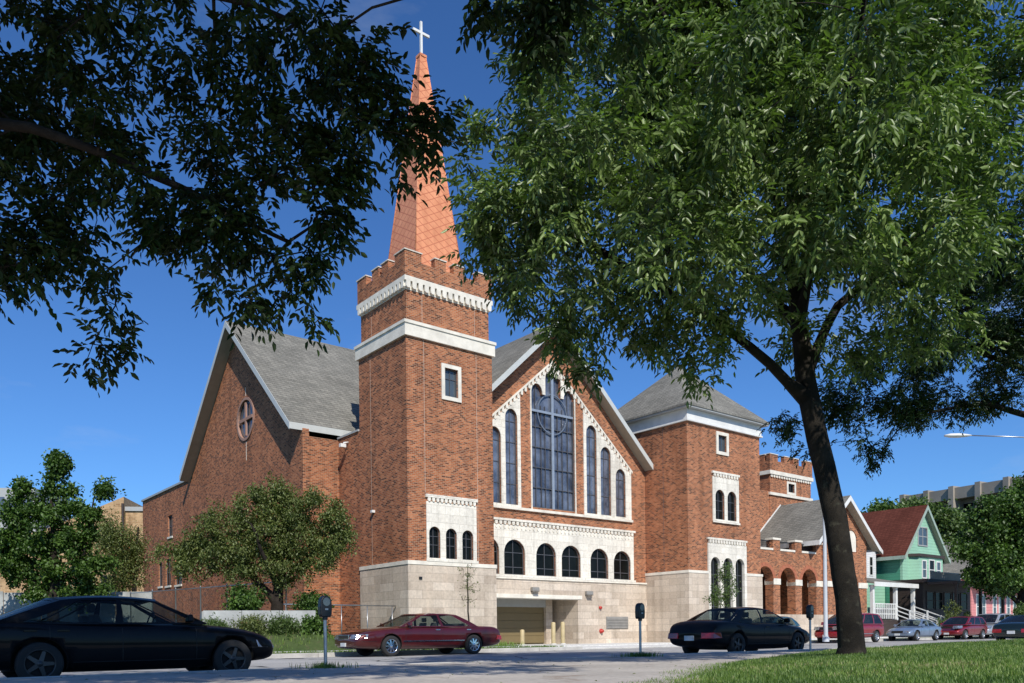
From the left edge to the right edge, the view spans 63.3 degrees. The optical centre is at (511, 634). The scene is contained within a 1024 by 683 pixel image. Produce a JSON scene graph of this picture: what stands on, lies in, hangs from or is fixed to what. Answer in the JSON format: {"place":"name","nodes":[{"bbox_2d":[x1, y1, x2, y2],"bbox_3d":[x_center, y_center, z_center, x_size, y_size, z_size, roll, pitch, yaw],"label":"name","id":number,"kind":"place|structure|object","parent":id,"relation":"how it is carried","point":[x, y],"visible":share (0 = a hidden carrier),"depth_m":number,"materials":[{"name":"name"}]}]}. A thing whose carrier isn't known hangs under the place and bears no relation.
{"place":"outdoors","nodes":[
{"label":"outdoors","id":0,"kind":"place"},
{"bbox_2d":[226,626,524,650],"bbox_3d":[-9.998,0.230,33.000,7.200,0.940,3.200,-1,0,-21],"label":"bank","id":1,"kind":"structure","parent":0,"point":[315,644],"depth_m":32.45,"materials":[{"name":"green plant"}]},
{"bbox_2d":[200,612,232,626],"bbox_3d":[-11.597,-0.144,32.204,1.912,1.537,1.954,-1,0,0],"label":"shrub","id":2,"kind":"object","parent":1,"relation":"on","point":[214,622],"visible":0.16,"depth_m":32.01,"materials":[{"name":"green plant"}]},
{"bbox_2d":[230,612,270,635],"bbox_3d":[-10.141,-0.238,32.691,1.826,1.332,1.691,-1,0,23],"label":"shrub","id":3,"kind":"object","parent":1,"relation":"on","point":[251,623],"visible":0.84,"depth_m":32.27,"materials":[{"name":"green plant"}]},
{"bbox_2d":[200,610,314,629],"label":"retaining wall","id":4,"kind":"structure","parent":1,"relation":"on","point":[231,614],"depth_m":33.64,"materials":[{"name":"concrete"}]},
{"bbox_2d":[262,610,305,636],"bbox_3d":[-9.007,-0.274,32.966,1.701,1.428,1.851,-1,0,0],"label":"shrub","id":5,"kind":"object","parent":1,"relation":"on","point":[281,624],"visible":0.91,"depth_m":32.61,"materials":[{"name":"green plant"}]},
{"bbox_2d":[299,614,332,636],"bbox_3d":[-8.047,-0.263,33.531,1.612,1.387,1.568,-1,0,12],"label":"shrub","id":6,"kind":"object","parent":1,"relation":"on","point":[312,625],"visible":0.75,"depth_m":33.26,"materials":[{"name":"green plant"}]},
{"bbox_2d":[273,645,518,651],"bbox_3d":[-6.582,0.709,36.852,13.400,0.300,5.400,-1,0,-39],"label":"lawn strip","id":7,"kind":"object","parent":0,"point":[355,649],"visible":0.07,"depth_m":33.59,"materials":[{"name":"green plant"}]},
{"bbox_2d":[283,604,395,632],"bbox_3d":[-7.541,-0.394,36.989,5.500,1.929,0.061,-1,0,-39],"label":"handrail","id":8,"kind":"object","parent":7,"relation":"on","point":[341,605],"visible":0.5,"depth_m":37.47,"materials":[{"name":"metal"}]},
{"bbox_2d":[0,648,836,682],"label":"sidewalk","id":9,"kind":"structure","parent":0,"point":[598,669],"depth_m":12.15,"materials":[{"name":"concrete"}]},
{"bbox_2d":[289,661,357,668],"bbox_3d":[-3.306,0.515,14.526,1.303,0.130,0.798,-1,0,0],"label":"grass tuft","id":10,"kind":"object","parent":9,"relation":"on","point":[319,665],"visible":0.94,"depth_m":14.54,"materials":[{"name":"green plant"}]},
{"bbox_2d":[318,595,331,666],"bbox_3d":[-3.279,-0.057,14.593,0.224,1.272,0.137,-1,0,-39],"label":"parking meter","id":11,"kind":"object","parent":9,"relation":"on","point":[325,607],"visible":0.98,"depth_m":14.57,"materials":[{"name":"metal"}]},
{"bbox_2d":[0,0,667,397],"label":"ash tree","id":12,"kind":"object","parent":9,"relation":"on","point":[88,140],"visible":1,"depth_m":7.21,"materials":[{"name":"green plant"}]},
{"bbox_2d":[614,651,662,656],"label":"grass tuft","id":13,"kind":"object","parent":9,"relation":"on","point":[642,654],"visible":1,"depth_m":19.33,"materials":[{"name":"green plant"}]},
{"bbox_2d":[635,603,644,653],"bbox_3d":[2.995,-0.123,19.398,0.224,1.254,0.137,-1,0,-39],"label":"parking meter","id":14,"kind":"object","parent":9,"relation":"on","point":[639,611],"visible":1,"depth_m":19.37,"materials":[{"name":"metal"}]},
{"bbox_2d":[806,605,813,650],"bbox_3d":[8.450,-0.211,23.544,0.224,1.299,0.137,-1,0,-39],"label":"parking meter","id":15,"kind":"object","parent":9,"relation":"on","point":[809,612],"visible":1,"depth_m":23.51,"materials":[{"name":"metal"}]},
{"bbox_2d":[944,433,1023,437],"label":"street lamp","id":16,"kind":"object","parent":9,"relation":"on","point":[955,435],"visible":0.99,"depth_m":29.72,"materials":[{"name":"metal"}]},
{"bbox_2d":[273,645,565,653],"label":"sidewalk","id":17,"kind":"structure","parent":0,"point":[375,650],"depth_m":31.90,"materials":[{"name":"green plant"}]},
{"bbox_2d":[457,563,480,620],"bbox_3d":[-1.840,-1.277,35.232,0.948,3.574,0.910,-1,0,-32],"label":"sapling","id":18,"kind":"object","parent":17,"relation":"on","point":[466,580],"visible":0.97,"depth_m":35.28,"materials":[{"name":"green plant"}]},
{"bbox_2d":[0,638,1007,677],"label":"road","id":19,"kind":"structure","parent":0,"point":[342,660],"depth_m":26.70,"materials":[{"name":"grey asphalt"}]},
{"bbox_2d":[0,596,273,677],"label":"parked car","id":20,"kind":"object","parent":19,"relation":"on","point":[41,647],"visible":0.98,"depth_m":13.35,"materials":[{"name":"paint"}]},
{"bbox_2d":[334,613,501,656],"bbox_3d":[-3.288,-0.035,29.816,6.165,1.510,2.131,-1,0,-39],"label":"parked car","id":21,"kind":"object","parent":19,"relation":"on","point":[443,637],"visible":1,"depth_m":28.98,"materials":[{"name":"red paint"}]},
{"bbox_2d":[0,646,889,678],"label":"kerb","id":22,"kind":"structure","parent":19,"relation":"on","point":[368,665],"depth_m":15.44,"materials":[{"name":"concrete"}]},
{"bbox_2d":[265,636,991,658],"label":"kerb","id":23,"kind":"structure","parent":19,"relation":"on","point":[329,654],"depth_m":32.84,"materials":[{"name":"concrete"}]},
{"bbox_2d":[668,607,808,652],"bbox_3d":[6.947,-0.118,25.007,5.065,1.430,2.033,-1,0,-39],"label":"parked car","id":24,"kind":"object","parent":19,"relation":"on","point":[735,632],"visible":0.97,"depth_m":23.82,"materials":[{"name":"black paint"}]},
{"bbox_2d":[753,616,800,627],"bbox_3d":[13.295,-0.230,43.262,4.265,1.500,1.903,-1,0,-39],"label":"parked car","id":25,"kind":"object","parent":19,"relation":"on","point":[773,618],"visible":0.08,"depth_m":43.55,"materials":[{"name":"blue paint"}]},
{"bbox_2d":[822,519,828,641],"bbox_3d":[14.299,-4.342,38.000,0.300,9.300,0.300,-1,0,0],"label":"street pole","id":26,"kind":"object","parent":19,"relation":"on","point":[825,638],"visible":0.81,"depth_m":37.93,"materials":[{"name":"white metal"}]},
{"bbox_2d":[814,613,883,642],"bbox_3d":[19.551,-0.425,48.247,5.066,1.740,2.139,-1,0,-39],"label":"parked van","id":27,"kind":"object","parent":19,"relation":"on","point":[873,623],"visible":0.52,"depth_m":47.95,"materials":[{"name":"red paint"}]},
{"bbox_2d":[886,619,941,640],"bbox_3d":[25.825,-0.330,53.372,4.565,1.400,1.975,-1,0,-39],"label":"parked car","id":28,"kind":"object","parent":19,"relation":"on","point":[911,631],"visible":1,"depth_m":52.49,"materials":[{"name":"blue paint"}]},
{"bbox_2d":[939,616,987,639],"bbox_3d":[31.193,-0.504,57.706,4.666,1.620,2.077,-1,0,-39],"label":"parked car","id":29,"kind":"object","parent":19,"relation":"on","point":[963,627],"visible":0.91,"depth_m":56.97,"materials":[{"name":"red paint"}]},
{"bbox_2d":[942,471,1023,605],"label":"dense tree","id":30,"kind":"object","parent":19,"relation":"on","point":[997,525],"visible":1,"depth_m":64.73,"materials":[{"name":"green plant"}]},
{"bbox_2d":[968,613,1013,638],"bbox_3d":[35.005,-0.665,60.783,5.267,1.850,2.183,-1,0,-39],"label":"parked van","id":31,"kind":"object","parent":19,"relation":"on","point":[991,619],"visible":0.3,"depth_m":59.92,"materials":[{"name":"silver metal"}]},
{"bbox_2d":[992,614,1023,640],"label":"parked car","id":32,"kind":"object","parent":19,"relation":"on","point":[1010,627],"visible":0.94,"depth_m":38.11,"materials":[{"name":"green paint"}]},
{"bbox_2d":[0,0,1023,517],"label":"sky","id":33,"kind":"structure","parent":0,"point":[139,433],"materials":[{"name":"blue"}]},
{"bbox_2d":[519,642,671,646],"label":"driveway","id":34,"kind":"structure","parent":0,"point":[614,644],"depth_m":45.02,"materials":[{"name":"concrete"}]},
{"bbox_2d":[520,629,524,644],"bbox_3d":[0.554,0.126,44.800,0.320,0.855,0.315,-1,0,-39],"label":"bollard","id":35,"kind":"object","parent":34,"relation":"on","point":[522,637],"visible":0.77,"depth_m":44.70,"materials":[{"name":"yellow paint"}]},
{"bbox_2d":[551,622,555,644],"bbox_3d":[2.303,-0.095,46.213,0.320,1.255,0.315,-1,0,-39],"label":"bollard","id":36,"kind":"object","parent":34,"relation":"on","point":[553,635],"visible":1,"depth_m":46.11,"materials":[{"name":"yellow paint"}]},
{"bbox_2d":[560,622,565,643],"bbox_3d":[2.855,-0.112,46.723,0.320,1.275,0.315,-1,0,-39],"label":"bollard","id":37,"kind":"object","parent":34,"relation":"on","point":[562,632],"visible":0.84,"depth_m":46.62,"materials":[{"name":"yellow paint"}]},
{"bbox_2d":[583,644,675,648],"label":"driveway","id":38,"kind":"structure","parent":0,"point":[621,646],"depth_m":39.91,"materials":[{"name":"concrete"}]},
{"bbox_2d":[617,638,1023,682],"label":"lawn","id":39,"kind":"structure","parent":0,"point":[868,655],"depth_m":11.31,"materials":[{"name":"green plant"}]},
{"bbox_2d":[428,0,1023,654],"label":"ash tree","id":40,"kind":"object","parent":39,"relation":"on","point":[748,92],"visible":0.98,"depth_m":12.02,"materials":[{"name":"green plant"}]},
{"bbox_2d":[756,164,1023,480],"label":"locust tree","id":41,"kind":"object","parent":39,"relation":"on","point":[910,413],"visible":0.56,"depth_m":16.58,"materials":[{"name":"green plant"}]},
{"bbox_2d":[811,635,990,639],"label":"sidewalk","id":42,"kind":"structure","parent":0,"point":[882,638],"depth_m":59.64,"materials":[{"name":"concrete"}]},
{"bbox_2d":[702,561,741,618],"bbox_3d":[11.666,-1.895,46.292,2.086,4.487,1.726,-1,0,0],"label":"sapling","id":43,"kind":"object","parent":42,"relation":"on","point":[717,590],"visible":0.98,"depth_m":46.13,"materials":[{"name":"green plant"}]},
{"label":"forecourt","id":44,"kind":"structure","parent":0,"visible":0},
{"bbox_2d":[866,548,882,577],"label":"house","id":45,"kind":"structure","parent":44,"relation":"on","point":[871,563],"depth_m":76.09,"materials":[{"name":"white paint"}]},
{"bbox_2d":[869,556,872,575],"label":"window","id":46,"kind":"structure","parent":45,"relation":"in","point":[870,557],"depth_m":75.99,"materials":[{"name":"white paint"}]},
{"bbox_2d":[861,505,960,635],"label":"house","id":47,"kind":"structure","parent":44,"relation":"on","point":[909,541],"depth_m":76.79,"materials":[{"name":"green"}]},
{"bbox_2d":[917,527,927,546],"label":"window","id":48,"kind":"structure","parent":47,"relation":"in","point":[922,534],"depth_m":78.22,"materials":[{"name":"blue glass"}]},
{"bbox_2d":[922,560,926,578],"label":"window","id":49,"kind":"structure","parent":47,"relation":"in","point":[924,562],"depth_m":76.84,"materials":[{"name":"white paint"}]},
{"bbox_2d":[929,559,934,578],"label":"window","id":50,"kind":"structure","parent":47,"relation":"in","point":[931,562],"depth_m":77.73,"materials":[{"name":"white paint"}]},
{"bbox_2d":[936,561,940,571],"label":"window","id":51,"kind":"structure","parent":47,"relation":"in","point":[938,564],"depth_m":78.63,"materials":[{"name":"white paint"}]},
{"bbox_2d":[890,578,1004,625],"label":"porch building","id":52,"kind":"structure","parent":44,"relation":"on","point":[933,595],"depth_m":71.51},
{"bbox_2d":[926,591,933,609],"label":"window","id":53,"kind":"structure","parent":52,"relation":"in","point":[929,594],"depth_m":70.94,"materials":[{"name":"blue glass"}]},
{"bbox_2d":[935,591,942,609],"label":"window","id":54,"kind":"structure","parent":52,"relation":"in","point":[938,595],"depth_m":71.99,"materials":[{"name":"blue glass"}]},
{"bbox_2d":[944,592,951,609],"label":"window","id":55,"kind":"structure","parent":52,"relation":"in","point":[947,595],"depth_m":73.07,"materials":[{"name":"blue glass"}]},
{"bbox_2d":[960,593,967,610],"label":"window","id":56,"kind":"structure","parent":52,"relation":"in","point":[963,597],"depth_m":75.21,"materials":[{"name":"blue glass"}]},
{"bbox_2d":[899,476,1023,516],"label":"apartment block","id":57,"kind":"structure","parent":44,"relation":"on","point":[965,496],"depth_m":139.05,"materials":[{"name":"grey concrete"}]},
{"bbox_2d":[943,541,1016,615],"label":"house","id":58,"kind":"structure","parent":44,"relation":"on","point":[992,606],"depth_m":89.76,"materials":[{"name":"pink"}]},
{"bbox_2d":[976,594,978,615],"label":"window","id":59,"kind":"structure","parent":58,"relation":"in","point":[977,595],"depth_m":87.97,"materials":[{"name":"white paint"}]},
{"bbox_2d":[982,594,985,613],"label":"window","id":60,"kind":"structure","parent":58,"relation":"in","point":[983,598],"depth_m":89.05,"materials":[{"name":"white paint"}]},
{"bbox_2d":[992,595,996,612],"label":"window","id":61,"kind":"structure","parent":58,"relation":"in","point":[994,602],"depth_m":90.71,"materials":[{"name":"white paint"}]},
{"bbox_2d":[1006,597,1010,613],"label":"window","id":62,"kind":"structure","parent":58,"relation":"in","point":[1008,611],"depth_m":93.08,"materials":[{"name":"white paint"}]},
{"label":"ground","id":63,"kind":"structure","parent":0,"visible":0},
{"bbox_2d":[0,488,68,531],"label":"office building","id":64,"kind":"structure","parent":63,"relation":"on","point":[3,492],"depth_m":100.44,"materials":[{"name":"beige glass"}]},
{"bbox_2d":[0,497,143,618],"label":"brick building","id":65,"kind":"structure","parent":63,"relation":"on","point":[132,510],"depth_m":95.96,"materials":[{"name":"beige brick"}]},
{"bbox_2d":[141,21,880,644],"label":"church","id":66,"kind":"structure","parent":63,"relation":"on","point":[427,433],"depth_m":47.36,"materials":[{"name":"red brick"}]},
{"bbox_2d":[158,563,162,588],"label":"window","id":67,"kind":"structure","parent":66,"relation":"in","point":[160,586],"depth_m":61.10,"materials":[{"name":"black glass"}]},
{"bbox_2d":[165,559,170,587],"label":"window","id":68,"kind":"structure","parent":66,"relation":"in","point":[169,567],"depth_m":59.63,"materials":[{"name":"black glass"}]},
{"bbox_2d":[167,515,172,538],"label":"window","id":69,"kind":"structure","parent":66,"relation":"in","point":[170,517],"depth_m":59.31,"materials":[{"name":"black glass"}]},
{"bbox_2d":[237,397,254,440],"bbox_3d":[-15.277,-12.408,47.799,0.180,2.464,2.596,-1,0,-39],"label":"round window","id":70,"kind":"structure","parent":66,"relation":"in","point":[245,422],"depth_m":47.81,"materials":[{"name":"stone"}]},
{"bbox_2d":[429,527,438,557],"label":"window","id":71,"kind":"structure","parent":66,"relation":"in","point":[433,533],"depth_m":39.04,"materials":[{"name":"black glass"}]},
{"bbox_2d":[446,529,455,558],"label":"window","id":72,"kind":"structure","parent":66,"relation":"in","point":[450,535],"depth_m":39.64,"materials":[{"name":"black glass"}]},
{"bbox_2d":[445,369,456,397],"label":"window","id":73,"kind":"structure","parent":66,"relation":"in","point":[450,375],"depth_m":39.71,"materials":[{"name":"blue glass"}]},
{"bbox_2d":[462,531,471,559],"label":"window","id":74,"kind":"structure","parent":66,"relation":"in","point":[466,537],"depth_m":40.26,"materials":[{"name":"black glass"}]},
{"bbox_2d":[494,542,497,573],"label":"window","id":75,"kind":"structure","parent":66,"relation":"in","point":[495,547],"depth_m":45.14,"materials":[{"name":"brown metal"}]},
{"bbox_2d":[493,427,499,502],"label":"window","id":76,"kind":"structure","parent":66,"relation":"in","point":[496,454],"depth_m":45.22,"materials":[{"name":"glass"}]},
{"bbox_2d":[505,409,516,504],"bbox_3d":[-0.131,-9.804,45.794,0.866,5.266,0.080,-1,0,-39],"label":"window","id":77,"kind":"structure","parent":66,"relation":"in","point":[510,420],"depth_m":45.86,"materials":[{"name":"blue glass"}]},
{"bbox_2d":[504,540,523,574],"bbox_3d":[0.032,-4.291,45.874,1.496,1.936,0.080,-1,0,-39],"label":"window","id":78,"kind":"structure","parent":66,"relation":"in","point":[513,551],"depth_m":45.93,"materials":[{"name":"black glass"}]},
{"bbox_2d":[497,607,543,644],"bbox_3d":[-0.431,-0.815,47.869,5.840,2.800,0.200,-1,0,-39],"label":"garage door","id":79,"kind":"structure","parent":66,"relation":"in","point":[510,620],"depth_m":48.50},
{"bbox_2d":[536,543,554,575],"bbox_3d":[1.827,-4.282,47.325,1.506,1.876,0.080,-1,0,-39],"label":"window","id":80,"kind":"structure","parent":66,"relation":"in","point":[545,554],"depth_m":47.37,"materials":[{"name":"black glass"}]},
{"bbox_2d":[531,373,573,511],"bbox_3d":[2.279,-11.273,47.750,3.300,8.150,0.150,-1,0,-39],"label":"window","id":81,"kind":"structure","parent":66,"relation":"in","point":[541,440],"depth_m":47.78,"materials":[{"name":"blue glass"}]},
{"bbox_2d":[562,546,578,577],"bbox_3d":[3.333,-4.285,48.540,1.516,1.846,0.080,-1,0,-39],"label":"window","id":82,"kind":"structure","parent":66,"relation":"in","point":[570,558],"depth_m":48.62,"materials":[{"name":"black glass"}]},
{"bbox_2d":[586,426,595,513],"bbox_3d":[4.639,-9.861,49.644,0.866,5.266,0.080,-1,0,-39],"label":"window","id":83,"kind":"structure","parent":66,"relation":"in","point":[590,435],"depth_m":49.72,"materials":[{"name":"blue glass"}]},
{"bbox_2d":[591,549,606,578],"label":"window","id":84,"kind":"structure","parent":66,"relation":"in","point":[598,558],"depth_m":50.07,"materials":[{"name":"black glass"}]},
{"bbox_2d":[600,447,609,515],"bbox_3d":[5.564,-9.302,50.385,0.886,4.126,0.080,-1,0,-39],"label":"window","id":85,"kind":"structure","parent":66,"relation":"in","point":[605,493],"depth_m":50.48,"materials":[{"name":"blue glass"}]},
{"bbox_2d":[616,470,623,516],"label":"window","id":86,"kind":"structure","parent":66,"relation":"in","point":[619,475],"depth_m":51.26,"materials":[{"name":"blue glass"}]},
{"bbox_2d":[614,551,628,579],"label":"window","id":87,"kind":"structure","parent":66,"relation":"in","point":[621,563],"depth_m":51.31,"materials":[{"name":"black glass"}]},
{"bbox_2d":[711,558,718,619],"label":"window","id":88,"kind":"structure","parent":66,"relation":"in","point":[714,569],"depth_m":51.61,"materials":[{"name":"black glass"}]},
{"bbox_2d":[716,490,722,519],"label":"window","id":89,"kind":"structure","parent":66,"relation":"in","point":[719,498],"depth_m":52.03,"materials":[{"name":"black glass"}]},
{"bbox_2d":[719,436,724,451],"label":"window","id":90,"kind":"structure","parent":66,"relation":"in","point":[721,439],"depth_m":52.22,"materials":[{"name":"glass"}]},
{"bbox_2d":[724,558,730,618],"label":"window","id":91,"kind":"structure","parent":66,"relation":"in","point":[726,561],"depth_m":52.49,"materials":[{"name":"black glass"}]},
{"bbox_2d":[728,492,734,520],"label":"window","id":92,"kind":"structure","parent":66,"relation":"in","point":[731,500],"depth_m":52.80,"materials":[{"name":"black glass"}]},
{"bbox_2d":[736,559,742,617],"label":"window","id":93,"kind":"structure","parent":66,"relation":"in","point":[739,599],"depth_m":53.27,"materials":[{"name":"black glass"}]},
{"bbox_2d":[860,497,910,512],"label":"background tree","id":94,"kind":"object","parent":63,"relation":"on","point":[884,505],"visible":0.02,"depth_m":91.17,"materials":[{"name":"green plant"}]},
{"bbox_2d":[895,494,944,511],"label":"background tree","id":95,"kind":"object","parent":63,"relation":"on","point":[916,501],"visible":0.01,"depth_m":98.68,"materials":[{"name":"green plant"}]},
{"bbox_2d":[933,613,950,636],"bbox_3d":[33.343,-0.642,63.688,2.389,2.022,2.358,-1,0,0],"label":"shrub","id":96,"kind":"object","parent":63,"relation":"on","point":[940,621],"visible":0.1,"depth_m":63.55,"materials":[{"name":"green plant"}]},
{"bbox_2d":[935,599,971,622],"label":"shrub","id":97,"kind":"object","parent":63,"relation":"on","point":[957,609],"visible":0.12,"depth_m":66.20,"materials":[{"name":"green plant"}]},
{"bbox_2d":[930,498,977,542],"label":"background tree","id":98,"kind":"object","parent":63,"relation":"on","point":[947,520],"visible":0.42,"depth_m":96.15,"materials":[{"name":"green plant"}]},
{"bbox_2d":[1004,601,1023,617],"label":"shrub","id":99,"kind":"object","parent":63,"relation":"on","point":[1018,610],"visible":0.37,"depth_m":61.48,"materials":[{"name":"green plant"}]},
{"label":"terrain","id":100,"kind":"structure","parent":0,"visible":0},
{"bbox_2d":[0,448,126,620],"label":"maple tree","id":101,"kind":"object","parent":100,"relation":"on","point":[19,542],"visible":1,"depth_m":41.72,"materials":[{"name":"green plant"}]},
{"bbox_2d":[0,591,151,621],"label":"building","id":102,"kind":"structure","parent":100,"relation":"on","point":[9,603],"depth_m":46.21,"materials":[{"name":"concrete"}]},
{"bbox_2d":[87,504,155,591],"bbox_3d":[-25.654,-4.284,53.908,4.856,8.240,4.659,-1,0,0],"label":"tree","id":103,"kind":"object","parent":100,"relation":"on","point":[129,569],"visible":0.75,"depth_m":53.62,"materials":[{"name":"green plant"}]},
{"bbox_2d":[130,582,286,621],"bbox_3d":[-15.168,-1.376,40.500,13.290,2.084,0.090,-1,0,37],"label":"chain link fence","id":104,"kind":"object","parent":100,"relation":"on","point":[176,603],"visible":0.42,"depth_m":41.42,"materials":[{"name":"metal"}]},
{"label":"bed","id":105,"kind":"structure","parent":0,"visible":0},
{"bbox_2d":[220,581,270,613],"bbox_3d":[-11.254,-1.227,35.200,2.030,2.160,2.117,-1,0,-36],"label":"shrub","id":106,"kind":"object","parent":105,"relation":"on","point":[245,600],"visible":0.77,"depth_m":34.80,"materials":[{"name":"green plant"}]},
{"bbox_2d":[145,471,359,609],"bbox_3d":[-11.171,-3.668,36.130,9.124,6.658,4.252,-1,0,0],"label":"crabapple tree","id":107,"kind":"object","parent":105,"relation":"on","point":[237,551],"visible":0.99,"depth_m":35.47,"materials":[{"name":"green plant"}]},
{"bbox_2d":[287,587,334,614],"bbox_3d":[-8.765,-1.234,35.898,1.807,1.715,1.964,-1,0,17],"label":"shrub","id":108,"kind":"object","parent":105,"relation":"on","point":[308,601],"visible":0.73,"depth_m":35.55,"materials":[{"name":"green plant"}]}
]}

